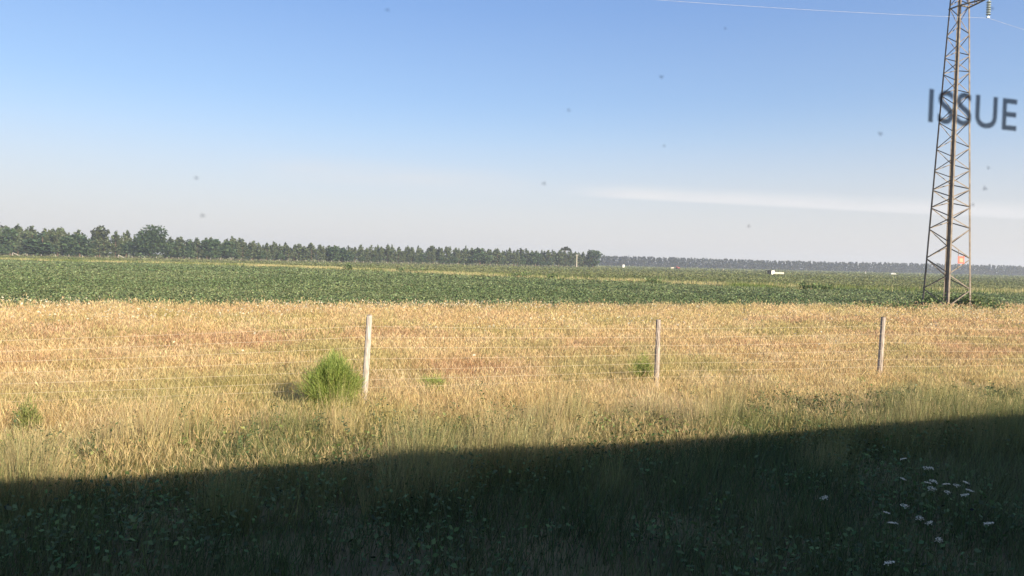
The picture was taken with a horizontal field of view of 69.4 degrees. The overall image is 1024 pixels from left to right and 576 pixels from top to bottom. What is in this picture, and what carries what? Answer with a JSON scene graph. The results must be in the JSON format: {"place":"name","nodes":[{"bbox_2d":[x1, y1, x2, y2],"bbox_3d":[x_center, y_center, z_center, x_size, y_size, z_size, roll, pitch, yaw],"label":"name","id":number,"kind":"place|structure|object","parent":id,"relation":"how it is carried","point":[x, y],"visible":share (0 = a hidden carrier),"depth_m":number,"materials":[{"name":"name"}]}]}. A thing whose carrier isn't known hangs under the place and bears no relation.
{"place":"outdoors","nodes":[
{"label":"outdoors","id":0,"kind":"place"},
{"bbox_2d":[0,292,1023,508],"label":"meadow ground","id":1,"kind":"structure","parent":0,"point":[299,401],"depth_m":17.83,"materials":[{"name":"beige plant"}]},
{"bbox_2d":[10,392,44,437],"bbox_3d":[-8.537,2.295,13.076,0.638,0.941,0.693,1,2,0],"label":"broom shrub","id":2,"kind":"object","parent":1,"relation":"on","point":[26,411],"visible":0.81,"depth_m":13.05,"materials":[{"name":"green plant"}]},
{"bbox_2d":[204,421,302,464],"bbox_3d":[-4.220,2.570,12.134,1.533,0.660,2.123,0,2,-28],"label":"bramble","id":3,"kind":"object","parent":1,"relation":"on","point":[228,444],"visible":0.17,"depth_m":11.88,"materials":[{"name":"green plant"}]},
{"bbox_2d":[292,346,367,414],"bbox_3d":[-3.803,2.021,15.706,1.761,1.752,1.712,3,2,31],"label":"broom shrub","id":4,"kind":"object","parent":1,"relation":"on","point":[325,374],"visible":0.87,"depth_m":15.51,"materials":[{"name":"green plant"}]},
{"bbox_2d":[414,370,447,395],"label":"broom shrub","id":5,"kind":"object","parent":1,"relation":"on","point":[433,379],"visible":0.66,"depth_m":18.38,"materials":[{"name":"green plant"}]},
{"bbox_2d":[0,296,1023,355],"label":"meadow flowers","id":6,"kind":"object","parent":1,"relation":"on","point":[448,310],"visible":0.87,"depth_m":40.77,"materials":[{"name":"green plant"}]},
{"bbox_2d":[3,315,1023,412],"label":"railway fence","id":7,"kind":"object","parent":1,"relation":"on","point":[366,363],"visible":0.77,"depth_m":18.08,"materials":[{"name":"grey concrete"}]},
{"bbox_2d":[614,409,667,432],"bbox_3d":[2.671,2.708,15.189,1.123,0.490,1.319,2,2,19],"label":"bramble","id":8,"kind":"object","parent":1,"relation":"on","point":[643,417],"visible":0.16,"depth_m":15.04,"materials":[{"name":"green plant"}]},
{"bbox_2d":[625,351,661,384],"bbox_3d":[3.660,2.232,20.377,1.004,1.123,1.026,3,3,36],"label":"broom shrub","id":9,"kind":"object","parent":1,"relation":"on","point":[640,367],"visible":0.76,"depth_m":20.35,"materials":[{"name":"green plant"}]},
{"bbox_2d":[744,402,800,423],"bbox_3d":[5.342,2.687,15.688,1.616,0.624,1.464,1,2,0],"label":"bramble","id":10,"kind":"object","parent":1,"relation":"on","point":[768,412],"visible":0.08,"depth_m":15.59,"materials":[{"name":"green plant"}]},
{"bbox_2d":[775,392,856,418],"bbox_3d":[6.936,2.665,16.627,1.724,0.678,2.120,0,2,-28],"label":"bramble","id":11,"kind":"object","parent":1,"relation":"on","point":[817,404],"visible":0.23,"depth_m":16.59,"materials":[{"name":"green plant"}]},
{"bbox_2d":[847,300,878,310],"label":"weed clump","id":12,"kind":"object","parent":1,"relation":"on","point":[875,303],"visible":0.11,"depth_m":58.01,"materials":[{"name":"green plant"}]},
{"bbox_2d":[873,384,918,405],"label":"bramble","id":13,"kind":"object","parent":1,"relation":"on","point":[898,393],"visible":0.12,"depth_m":17.61,"materials":[{"name":"green plant"}]},
{"bbox_2d":[896,303,931,311],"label":"weed clump","id":14,"kind":"object","parent":1,"relation":"on","point":[916,307],"visible":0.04,"depth_m":56.79,"materials":[{"name":"green plant"}]},
{"bbox_2d":[940,379,1019,400],"bbox_3d":[11.754,2.701,18.651,2.218,0.689,2.560,0,2,-33],"label":"bramble","id":15,"kind":"object","parent":1,"relation":"on","point":[985,387],"visible":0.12,"depth_m":18.57,"materials":[{"name":"green plant"}]},
{"bbox_2d":[970,302,1017,309],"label":"weed clump","id":16,"kind":"object","parent":1,"relation":"on","point":[986,305],"visible":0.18,"depth_m":59.59,"materials":[{"name":"green plant"}]},
{"bbox_2d":[0,259,1023,309],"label":"crop field ground","id":17,"kind":"structure","parent":0,"point":[355,293],"depth_m":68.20,"materials":[{"name":"green plant"}]},
{"bbox_2d":[645,276,663,282],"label":"weed bush","id":18,"kind":"object","parent":17,"relation":"on","point":[651,280],"visible":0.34,"depth_m":125.41,"materials":[{"name":"green plant"}]},
{"bbox_2d":[795,280,820,288],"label":"weed bush","id":19,"kind":"object","parent":17,"relation":"on","point":[804,285],"visible":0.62,"depth_m":111.59,"materials":[{"name":"green plant"}]},
{"bbox_2d":[812,282,834,289],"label":"weed bush","id":20,"kind":"object","parent":17,"relation":"on","point":[822,287],"visible":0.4,"depth_m":111.76,"materials":[{"name":"green plant"}]},
{"bbox_2d":[868,299,925,308],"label":"weed clump","id":21,"kind":"object","parent":17,"relation":"on","point":[896,304],"visible":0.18,"depth_m":57.97,"materials":[{"name":"green plant"}]},
{"bbox_2d":[909,290,945,304],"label":"weed clump","id":22,"kind":"object","parent":17,"relation":"on","point":[925,295],"visible":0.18,"depth_m":66.94,"materials":[{"name":"green plant"}]},
{"bbox_2d":[914,295,949,305],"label":"weed clump","id":23,"kind":"object","parent":17,"relation":"on","point":[940,299],"visible":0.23,"depth_m":65.43,"materials":[{"name":"green plant"}]},
{"bbox_2d":[937,292,972,304],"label":"weed clump","id":24,"kind":"object","parent":17,"relation":"on","point":[958,302],"visible":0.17,"depth_m":65.33,"materials":[{"name":"green plant"}]},
{"bbox_2d":[922,0,990,305],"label":"lattice pylon","id":25,"kind":"object","parent":17,"relation":"on","point":[950,218],"visible":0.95,"depth_m":64.11,"materials":[{"name":"metal"}]},
{"bbox_2d":[665,0,1023,29],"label":"power cable","id":26,"kind":"object","parent":25,"relation":"hanging from","point":[838,11],"visible":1,"depth_m":56.54,"materials":[{"name":"metal"}]},
{"bbox_2d":[955,289,985,301],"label":"weed clump","id":27,"kind":"object","parent":17,"relation":"on","point":[971,296],"visible":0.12,"depth_m":65.81,"materials":[{"name":"green plant"}]},
{"bbox_2d":[956,292,997,305],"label":"weed clump","id":28,"kind":"object","parent":17,"relation":"on","point":[976,301],"visible":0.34,"depth_m":64.00,"materials":[{"name":"green plant"}]},
{"bbox_2d":[0,346,1023,575],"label":"verge ground","id":29,"kind":"structure","parent":0,"point":[394,572],"depth_m":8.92,"materials":[{"name":"green plant"}]},
{"bbox_2d":[0,374,1023,575],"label":"verge weeds","id":30,"kind":"object","parent":29,"relation":"on","point":[433,540],"visible":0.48,"depth_m":9.22,"materials":[{"name":"green plant"}]},
{"bbox_2d":[821,495,827,559],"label":"umbel flower","id":31,"kind":"object","parent":29,"relation":"on","point":[826,497],"visible":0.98,"depth_m":8.51,"materials":[{"name":"white plant"}]},
{"bbox_2d":[888,522,897,575],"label":"umbel flower","id":32,"kind":"object","parent":29,"relation":"on","point":[893,527],"visible":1,"depth_m":7.69,"materials":[{"name":"white plant"}]},
{"bbox_2d":[900,503,908,570],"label":"umbel flower","id":33,"kind":"object","parent":29,"relation":"on","point":[905,505],"visible":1,"depth_m":8.13,"materials":[{"name":"white plant"}]},
{"bbox_2d":[915,516,923,571],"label":"umbel flower","id":34,"kind":"object","parent":29,"relation":"on","point":[920,517],"visible":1,"depth_m":7.91,"materials":[{"name":"white plant"}]},
{"bbox_2d":[928,487,934,555],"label":"umbel flower","id":35,"kind":"object","parent":29,"relation":"on","point":[931,492],"visible":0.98,"depth_m":8.80,"materials":[{"name":"white plant"}]},
{"bbox_2d":[929,479,937,547],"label":"umbel flower","id":36,"kind":"object","parent":29,"relation":"on","point":[933,485],"visible":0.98,"depth_m":9.05,"materials":[{"name":"white plant"}]},
{"bbox_2d":[944,491,949,563],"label":"umbel flower","id":37,"kind":"object","parent":29,"relation":"on","point":[945,519],"visible":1,"depth_m":8.56,"materials":[{"name":"white plant"}]},
{"bbox_2d":[960,493,968,560],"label":"umbel flower","id":38,"kind":"object","parent":29,"relation":"on","point":[964,497],"visible":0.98,"depth_m":8.68,"materials":[{"name":"white plant"}]},
{"bbox_2d":[966,489,973,549],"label":"umbel flower","id":39,"kind":"object","parent":29,"relation":"on","point":[969,493],"visible":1,"depth_m":8.96,"materials":[{"name":"green plant"}]},
{"bbox_2d":[984,522,993,575],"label":"umbel flower","id":40,"kind":"object","parent":29,"relation":"on","point":[988,527],"visible":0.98,"depth_m":7.71,"materials":[{"name":"white plant"}]},
{"bbox_2d":[0,0,1023,273],"label":"sky","id":41,"kind":"structure","parent":0,"point":[685,129],"materials":[{"name":"blue"}]},
{"bbox_2d":[8,253,1023,289],"bbox_3d":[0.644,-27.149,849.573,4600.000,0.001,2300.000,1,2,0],"label":"ground","id":42,"kind":"structure","parent":0,"point":[638,271],"depth_m":354.49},
{"bbox_2d":[0,244,11,254],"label":"broadleaf tree","id":43,"kind":"object","parent":42,"relation":"on","point":[5,250],"visible":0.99,"depth_m":386.24,"materials":[{"name":"green plant"}]},
{"bbox_2d":[1,227,17,255],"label":"broadleaf tree","id":44,"kind":"object","parent":42,"relation":"on","point":[9,233],"visible":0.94,"depth_m":387.76,"materials":[{"name":"green plant"}]},
{"bbox_2d":[3,238,25,254],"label":"broadleaf tree","id":45,"kind":"object","parent":42,"relation":"on","point":[14,240],"visible":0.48,"depth_m":391.86,"materials":[{"name":"green plant"}]},
{"bbox_2d":[12,229,22,251],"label":"pine tree","id":46,"kind":"object","parent":42,"relation":"on","point":[17,239],"visible":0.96,"depth_m":390.14,"materials":[{"name":"green plant"}]},
{"bbox_2d":[19,228,31,253],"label":"pine tree","id":47,"kind":"object","parent":42,"relation":"on","point":[26,234],"visible":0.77,"depth_m":391.44,"materials":[{"name":"green plant"}]},
{"bbox_2d":[27,226,38,255],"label":"pine tree","id":48,"kind":"object","parent":42,"relation":"on","point":[34,233],"visible":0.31,"depth_m":402.34,"materials":[{"name":"green plant"}]},
{"bbox_2d":[20,232,60,255],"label":"broadleaf tree","id":49,"kind":"object","parent":42,"relation":"on","point":[47,247],"visible":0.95,"depth_m":390.12,"materials":[{"name":"green plant"}]},
{"bbox_2d":[52,229,63,255],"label":"pine tree","id":50,"kind":"object","parent":42,"relation":"on","point":[57,235],"visible":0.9,"depth_m":400.25,"materials":[{"name":"green plant"}]},
{"bbox_2d":[59,236,77,255],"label":"broadleaf tree","id":51,"kind":"object","parent":42,"relation":"on","point":[64,251],"visible":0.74,"depth_m":401.26,"materials":[{"name":"green plant"}]},
{"bbox_2d":[67,243,86,255],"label":"broadleaf tree","id":52,"kind":"object","parent":42,"relation":"on","point":[76,254],"visible":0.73,"depth_m":402.10,"materials":[{"name":"green plant"}]},
{"bbox_2d":[62,234,96,256],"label":"broadleaf tree","id":53,"kind":"object","parent":42,"relation":"on","point":[81,240],"visible":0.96,"depth_m":403.30,"materials":[{"name":"green plant"}]},
{"bbox_2d":[77,243,96,256],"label":"broadleaf tree","id":54,"kind":"object","parent":42,"relation":"on","point":[89,253],"visible":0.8,"depth_m":406.44,"materials":[{"name":"green plant"}]},
{"bbox_2d":[89,233,103,256],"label":"pine tree","id":55,"kind":"object","parent":42,"relation":"on","point":[98,244],"visible":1,"depth_m":408.42,"materials":[{"name":"green plant"}]},
{"bbox_2d":[90,225,109,256],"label":"tree","id":56,"kind":"object","parent":42,"relation":"on","point":[102,233],"visible":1,"depth_m":408.74,"materials":[{"name":"green plant"}]},
{"bbox_2d":[98,238,110,255],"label":"pine tree","id":57,"kind":"object","parent":42,"relation":"on","point":[104,251],"visible":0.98,"depth_m":411.24,"materials":[{"name":"green plant"}]},
{"bbox_2d":[106,230,121,257],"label":"pine tree","id":58,"kind":"object","parent":42,"relation":"on","point":[115,237],"visible":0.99,"depth_m":414.44,"materials":[{"name":"green plant"}]},
{"bbox_2d":[119,232,128,256],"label":"pine tree","id":59,"kind":"object","parent":42,"relation":"on","point":[124,236],"visible":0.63,"depth_m":421.21,"materials":[{"name":"green plant"}]},
{"bbox_2d":[118,242,137,256],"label":"broadleaf tree","id":60,"kind":"object","parent":42,"relation":"on","point":[125,246],"visible":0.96,"depth_m":416.78,"materials":[{"name":"green plant"}]},
{"bbox_2d":[129,224,172,258],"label":"oak tree","id":61,"kind":"object","parent":42,"relation":"on","point":[150,239],"visible":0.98,"depth_m":416.93,"materials":[{"name":"green plant"}]},
{"bbox_2d":[161,245,177,257],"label":"broadleaf tree","id":62,"kind":"object","parent":42,"relation":"on","point":[170,253],"visible":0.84,"depth_m":428.18,"materials":[{"name":"green plant"}]},
{"bbox_2d":[173,236,185,257],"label":"pine tree","id":63,"kind":"object","parent":42,"relation":"on","point":[179,243],"visible":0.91,"depth_m":431.12,"materials":[{"name":"green plant"}]},
{"bbox_2d":[173,239,195,258],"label":"broadleaf tree","id":64,"kind":"object","parent":42,"relation":"on","point":[187,251],"visible":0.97,"depth_m":430.39,"materials":[{"name":"green plant"}]},
{"bbox_2d":[192,237,205,258],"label":"pine tree","id":65,"kind":"object","parent":42,"relation":"on","point":[196,244],"visible":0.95,"depth_m":435.87,"materials":[{"name":"green plant"}]},
{"bbox_2d":[200,240,210,258],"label":"broadleaf tree","id":66,"kind":"object","parent":42,"relation":"on","point":[205,255],"visible":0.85,"depth_m":438.82,"materials":[{"name":"green plant"}]},
{"bbox_2d":[201,239,221,258],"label":"broadleaf tree","id":67,"kind":"object","parent":42,"relation":"on","point":[214,244],"visible":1,"depth_m":438.42,"materials":[{"name":"green plant"}]},
{"bbox_2d":[218,243,226,259],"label":"broadleaf tree","id":68,"kind":"object","parent":42,"relation":"on","point":[221,248],"visible":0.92,"depth_m":444.34,"materials":[{"name":"green plant"}]},
{"bbox_2d":[219,241,241,259],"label":"broadleaf tree","id":69,"kind":"object","parent":42,"relation":"on","point":[229,248],"visible":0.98,"depth_m":444.52,"materials":[{"name":"green plant"}]},
{"bbox_2d":[236,238,252,259],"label":"pine tree","id":70,"kind":"object","parent":42,"relation":"on","point":[242,243],"visible":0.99,"depth_m":450.72,"materials":[{"name":"green plant"}]},
{"bbox_2d":[247,241,256,259],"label":"pine tree","id":71,"kind":"object","parent":42,"relation":"on","point":[252,247],"visible":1,"depth_m":453.25,"materials":[{"name":"green plant"}]},
{"bbox_2d":[263,243,270,259],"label":"pine tree","id":72,"kind":"object","parent":42,"relation":"on","point":[266,249],"visible":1,"depth_m":457.70,"materials":[{"name":"green plant"}]},
{"bbox_2d":[269,247,276,258],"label":"pine tree","id":73,"kind":"object","parent":42,"relation":"on","point":[273,252],"visible":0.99,"depth_m":458.58,"materials":[{"name":"green plant"}]},
{"bbox_2d":[12,253,550,265],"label":"field fence","id":74,"kind":"object","parent":42,"relation":"on","point":[223,259],"visible":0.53,"depth_m":428.15,"materials":[{"name":"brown wood"}]},
{"bbox_2d":[285,246,291,257],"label":"pine tree","id":75,"kind":"object","parent":42,"relation":"on","point":[288,253],"visible":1,"depth_m":464.54,"materials":[{"name":"green plant"}]},
{"bbox_2d":[294,243,302,260],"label":"pine tree","id":76,"kind":"object","parent":42,"relation":"on","point":[299,246],"visible":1,"depth_m":468.18,"materials":[{"name":"green plant"}]},
{"bbox_2d":[302,248,309,260],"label":"pine tree","id":77,"kind":"object","parent":42,"relation":"on","point":[305,254],"visible":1,"depth_m":469.39,"materials":[{"name":"green plant"}]},
{"bbox_2d":[308,244,318,260],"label":"pine tree","id":78,"kind":"object","parent":42,"relation":"on","point":[313,250],"visible":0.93,"depth_m":473.87,"materials":[{"name":"green plant"}]},
{"bbox_2d":[326,246,340,261],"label":"broadleaf tree","id":79,"kind":"object","parent":42,"relation":"on","point":[334,250],"visible":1,"depth_m":476.93,"materials":[{"name":"green plant"}]},
{"bbox_2d":[340,247,353,261],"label":"broadleaf tree","id":80,"kind":"object","parent":42,"relation":"on","point":[346,256],"visible":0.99,"depth_m":481.37,"materials":[{"name":"green plant"}]},
{"bbox_2d":[357,244,364,261],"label":"pine tree","id":81,"kind":"object","parent":42,"relation":"on","point":[362,250],"visible":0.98,"depth_m":490.80,"materials":[{"name":"green plant"}]},
{"bbox_2d":[368,245,374,261],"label":"pine tree","id":82,"kind":"object","parent":42,"relation":"on","point":[371,250],"visible":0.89,"depth_m":497.02,"materials":[{"name":"green plant"}]},
{"bbox_2d":[378,247,384,260],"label":"pine tree","id":83,"kind":"object","parent":42,"relation":"on","point":[381,251],"visible":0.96,"depth_m":496.24,"materials":[{"name":"green plant"}]},
{"bbox_2d":[381,245,393,262],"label":"pine tree","id":84,"kind":"object","parent":42,"relation":"on","point":[388,248],"visible":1,"depth_m":499.36,"materials":[{"name":"green plant"}]},
{"bbox_2d":[404,245,411,263],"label":"pine tree","id":85,"kind":"object","parent":42,"relation":"on","point":[407,252],"visible":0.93,"depth_m":511.57,"materials":[{"name":"green plant"}]},
{"bbox_2d":[418,254,428,263],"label":"broadleaf tree","id":86,"kind":"object","parent":42,"relation":"on","point":[422,260],"visible":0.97,"depth_m":510.37,"materials":[{"name":"green plant"}]},
{"bbox_2d":[426,250,434,262],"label":"pine tree","id":87,"kind":"object","parent":42,"relation":"on","point":[428,253],"visible":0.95,"depth_m":516.20,"materials":[{"name":"green plant"}]},
{"bbox_2d":[442,247,452,259],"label":"pine tree","id":88,"kind":"object","parent":42,"relation":"on","point":[447,253],"visible":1,"depth_m":522.78,"materials":[{"name":"green plant"}]},
{"bbox_2d":[449,254,458,263],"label":"broadleaf tree","id":89,"kind":"object","parent":42,"relation":"on","point":[453,259],"visible":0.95,"depth_m":524.72,"materials":[{"name":"green plant"}]},
{"bbox_2d":[461,248,468,261],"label":"pine tree","id":90,"kind":"object","parent":42,"relation":"on","point":[464,257],"visible":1,"depth_m":529.30,"materials":[{"name":"green plant"}]},
{"bbox_2d":[470,248,492,264],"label":"broadleaf tree","id":91,"kind":"object","parent":42,"relation":"on","point":[479,255],"visible":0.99,"depth_m":529.99,"materials":[{"name":"green plant"}]},
{"bbox_2d":[493,249,503,264],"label":"pine tree","id":92,"kind":"object","parent":42,"relation":"on","point":[497,255],"visible":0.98,"depth_m":542.83,"materials":[{"name":"green plant"}]},
{"bbox_2d":[503,250,510,265],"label":"pine tree","id":93,"kind":"object","parent":42,"relation":"on","point":[506,258],"visible":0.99,"depth_m":549.14,"materials":[{"name":"green plant"}]},
{"bbox_2d":[0,253,1023,291],"bbox_3d":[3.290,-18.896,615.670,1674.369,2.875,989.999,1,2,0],"label":"crop leaves","id":94,"kind":"object","parent":42,"relation":"on","point":[806,276],"visible":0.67,"depth_m":287.61,"materials":[{"name":"green plant"}]},
{"bbox_2d":[0,257,1023,295],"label":"field strip grass","id":95,"kind":"structure","parent":42,"relation":"on","point":[767,284],"depth_m":134.64,"materials":[{"name":"green plant"}]},
{"bbox_2d":[528,252,543,265],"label":"broadleaf tree","id":96,"kind":"object","parent":42,"relation":"on","point":[537,260],"visible":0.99,"depth_m":556.66,"materials":[{"name":"green plant"}]},
{"bbox_2d":[544,250,552,264],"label":"pine tree","id":97,"kind":"object","parent":42,"relation":"on","point":[548,254],"visible":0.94,"depth_m":567.53,"materials":[{"name":"green plant"}]},
{"bbox_2d":[554,252,563,266],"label":"pine tree","id":98,"kind":"object","parent":42,"relation":"on","point":[558,258],"visible":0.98,"depth_m":570.51,"materials":[{"name":"green plant"}]},
{"bbox_2d":[557,249,565,266],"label":"pine tree","id":99,"kind":"object","parent":42,"relation":"on","point":[561,254],"visible":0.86,"depth_m":574.83,"materials":[{"name":"green plant"}]},
{"bbox_2d":[586,250,602,266],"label":"broadleaf tree","id":100,"kind":"object","parent":42,"relation":"on","point":[594,254],"visible":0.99,"depth_m":584.78,"materials":[{"name":"green plant"}]},
{"bbox_2d":[235,249,1023,275],"bbox_3d":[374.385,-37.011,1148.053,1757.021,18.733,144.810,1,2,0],"label":"forest","id":101,"kind":"object","parent":42,"relation":"on","point":[825,266],"visible":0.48,"depth_m":1138.24,"materials":[{"name":"green plant"}]},
{"bbox_2d":[765,270,783,274],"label":"farm shed","id":102,"kind":"structure","parent":42,"relation":"on","point":[770,272],"depth_m":351.39,"materials":[{"name":"white paint"}]},
{"bbox_2d":[928,89,1016,130],"bbox_3d":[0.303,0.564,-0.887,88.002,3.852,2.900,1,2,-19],"label":"lettering","id":103,"kind":"object","parent":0,"point":[964,109],"visible":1,"depth_m":0.53,"materials":[{"name":"rubber"}]},
{"bbox_2d":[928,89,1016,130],"bbox_3d":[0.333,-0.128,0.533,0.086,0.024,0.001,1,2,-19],"label":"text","id":104,"kind":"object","parent":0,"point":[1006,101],"depth_m":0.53,"materials":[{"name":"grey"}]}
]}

